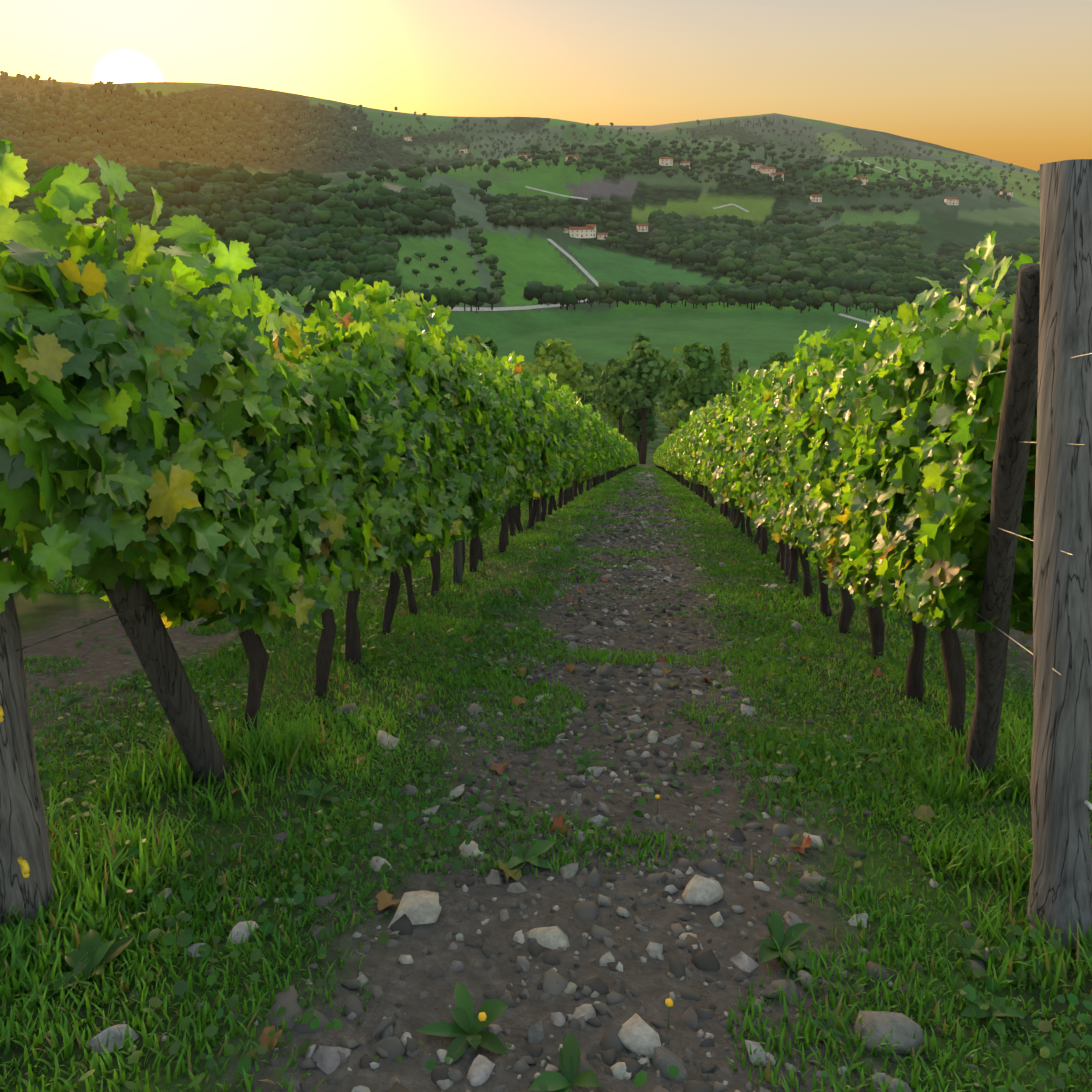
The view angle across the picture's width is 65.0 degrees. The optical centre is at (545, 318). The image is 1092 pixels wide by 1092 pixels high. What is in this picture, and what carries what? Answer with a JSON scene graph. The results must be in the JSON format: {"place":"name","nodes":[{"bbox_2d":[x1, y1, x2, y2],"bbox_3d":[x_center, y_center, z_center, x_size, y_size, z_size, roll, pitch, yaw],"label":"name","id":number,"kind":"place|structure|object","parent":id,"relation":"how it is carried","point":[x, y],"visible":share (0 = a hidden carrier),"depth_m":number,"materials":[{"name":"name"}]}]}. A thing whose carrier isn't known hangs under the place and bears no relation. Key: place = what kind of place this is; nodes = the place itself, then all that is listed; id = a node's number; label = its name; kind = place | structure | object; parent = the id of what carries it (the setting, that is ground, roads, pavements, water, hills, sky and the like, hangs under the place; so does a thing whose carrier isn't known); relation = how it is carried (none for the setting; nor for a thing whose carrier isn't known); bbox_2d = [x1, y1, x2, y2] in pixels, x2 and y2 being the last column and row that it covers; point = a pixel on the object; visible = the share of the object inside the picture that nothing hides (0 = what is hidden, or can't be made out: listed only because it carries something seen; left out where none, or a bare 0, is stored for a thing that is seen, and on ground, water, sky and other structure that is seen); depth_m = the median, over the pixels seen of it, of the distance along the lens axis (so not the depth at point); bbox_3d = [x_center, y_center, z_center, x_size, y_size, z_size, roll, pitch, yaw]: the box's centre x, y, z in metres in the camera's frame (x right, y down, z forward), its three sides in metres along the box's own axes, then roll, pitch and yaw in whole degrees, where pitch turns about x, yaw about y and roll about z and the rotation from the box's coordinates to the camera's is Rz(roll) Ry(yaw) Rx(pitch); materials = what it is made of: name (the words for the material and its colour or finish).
{"place":"outdoors","nodes":[
{"label":"outdoors","id":0,"kind":"place"},
{"bbox_2d":[0,75,1091,1091],"bbox_3d":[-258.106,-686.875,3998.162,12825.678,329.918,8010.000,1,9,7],"label":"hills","id":1,"kind":"structure","parent":0,"point":[600,333],"depth_m":3.60,"materials":[{"name":"soil"}]},
{"bbox_2d":[0,548,53,925],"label":"end post","id":2,"kind":"object","parent":1,"relation":"on","point":[23,830],"visible":0.38,"depth_m":2.29,"materials":[{"name":"grey wood"}]},
{"bbox_2d":[0,705,29,877],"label":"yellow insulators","id":3,"kind":"object","parent":2,"relation":"attached to","point":[25,868],"visible":1,"depth_m":2.21,"materials":[{"name":"yellow plastic"}]},
{"bbox_2d":[0,71,1039,315],"bbox_3d":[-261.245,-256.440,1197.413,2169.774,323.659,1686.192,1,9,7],"label":"trees","id":4,"kind":"object","parent":1,"relation":"on","point":[306,231],"visible":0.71,"depth_m":746.68,"materials":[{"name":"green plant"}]},
{"bbox_2d":[0,466,1091,1091],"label":"grass","id":5,"kind":"structure","parent":1,"relation":"on","point":[286,746],"depth_m":2.98,"materials":[{"name":"green plant"}]},
{"bbox_2d":[0,509,1091,1091],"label":"weeds","id":6,"kind":"object","parent":1,"relation":"on","point":[466,1029],"visible":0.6,"depth_m":2.79,"materials":[{"name":"green plant"}]},
{"bbox_2d":[46,471,1049,1091],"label":"stones","id":7,"kind":"object","parent":1,"relation":"on","point":[638,1035],"visible":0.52,"depth_m":2.39,"materials":[{"name":"stone"}]},
{"bbox_2d":[21,482,1091,1091],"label":"pebbles","id":8,"kind":"object","parent":1,"relation":"on","point":[553,984],"visible":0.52,"depth_m":2.58,"materials":[{"name":"grey stone"}]},
{"bbox_2d":[102,263,1039,783],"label":"end post braces","id":9,"kind":"object","parent":1,"relation":"on","point":[152,645],"visible":0.54,"depth_m":2.92,"materials":[{"name":"brown wood"}]},
{"bbox_2d":[478,794,672,1037],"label":"wild flowers","id":10,"kind":"object","parent":1,"relation":"on","point":[482,1016],"visible":0.9,"depth_m":1.97,"materials":[{"name":"yellow plant"}]},
{"bbox_2d":[231,493,934,1051],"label":"fallen leaves","id":11,"kind":"object","parent":1,"relation":"on","point":[385,897],"visible":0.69,"depth_m":3.08,"materials":[{"name":"orange plant"}]},
{"bbox_2d":[329,331,856,463],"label":"valley trees","id":12,"kind":"object","parent":1,"relation":"on","point":[620,389],"materials":[{"name":"green plant"}]},
{"bbox_2d":[453,343,790,583],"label":"vineyard posts","id":13,"kind":"object","parent":1,"relation":"on","point":[457,560],"visible":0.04,"depth_m":8.33,"materials":[{"name":"brown wood"}]},
{"bbox_2d":[351,126,1039,239],"bbox_3d":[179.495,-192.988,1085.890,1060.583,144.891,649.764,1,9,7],"label":"farmhouse walls","id":14,"kind":"structure","parent":1,"relation":"on","point":[669,162],"depth_m":937.57,"materials":[{"name":"beige paint"}]},
{"bbox_2d":[352,126,1011,238],"bbox_3d":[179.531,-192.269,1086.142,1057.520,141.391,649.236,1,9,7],"label":"farmhouse windows","id":15,"kind":"structure","parent":14,"relation":"attached to","point":[646,226],"depth_m":900.46,"materials":[{"name":"black glass"}]},
{"bbox_2d":[352,125,1039,234],"bbox_3d":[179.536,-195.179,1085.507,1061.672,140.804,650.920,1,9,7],"label":"farmhouse roofs","id":16,"kind":"structure","parent":14,"relation":"on","point":[590,226],"depth_m":936.16,"materials":[{"name":"tile"}]},
{"bbox_2d":[1027,159,1091,951],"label":"end post","id":17,"kind":"object","parent":1,"relation":"on","point":[1060,891],"visible":0.79,"depth_m":2.34,"materials":[{"name":"grey wood"}]},
{"bbox_2d":[14,318,1091,674],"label":"trellis wires","id":18,"kind":"object","parent":17,"relation":"attached to","point":[360,526],"visible":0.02,"depth_m":2.60,"materials":[{"name":"silver metal"}]},
{"bbox_2d":[1084,800,1091,810],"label":"white insulator","id":19,"kind":"object","parent":17,"relation":"attached to","point":[1088,804],"visible":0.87,"depth_m":2.32,"materials":[{"name":"white ceramic"}]},
{"bbox_2d":[0,0,1091,170],"label":"sky","id":20,"kind":"structure","parent":0,"point":[1007,81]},
{"bbox_2d":[370,160,906,325],"bbox_3d":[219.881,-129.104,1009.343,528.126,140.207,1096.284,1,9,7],"label":"dirt road","id":21,"kind":"structure","parent":0,"point":[590,277],"depth_m":631.66,"materials":[{"name":"beige soil"}]}
]}

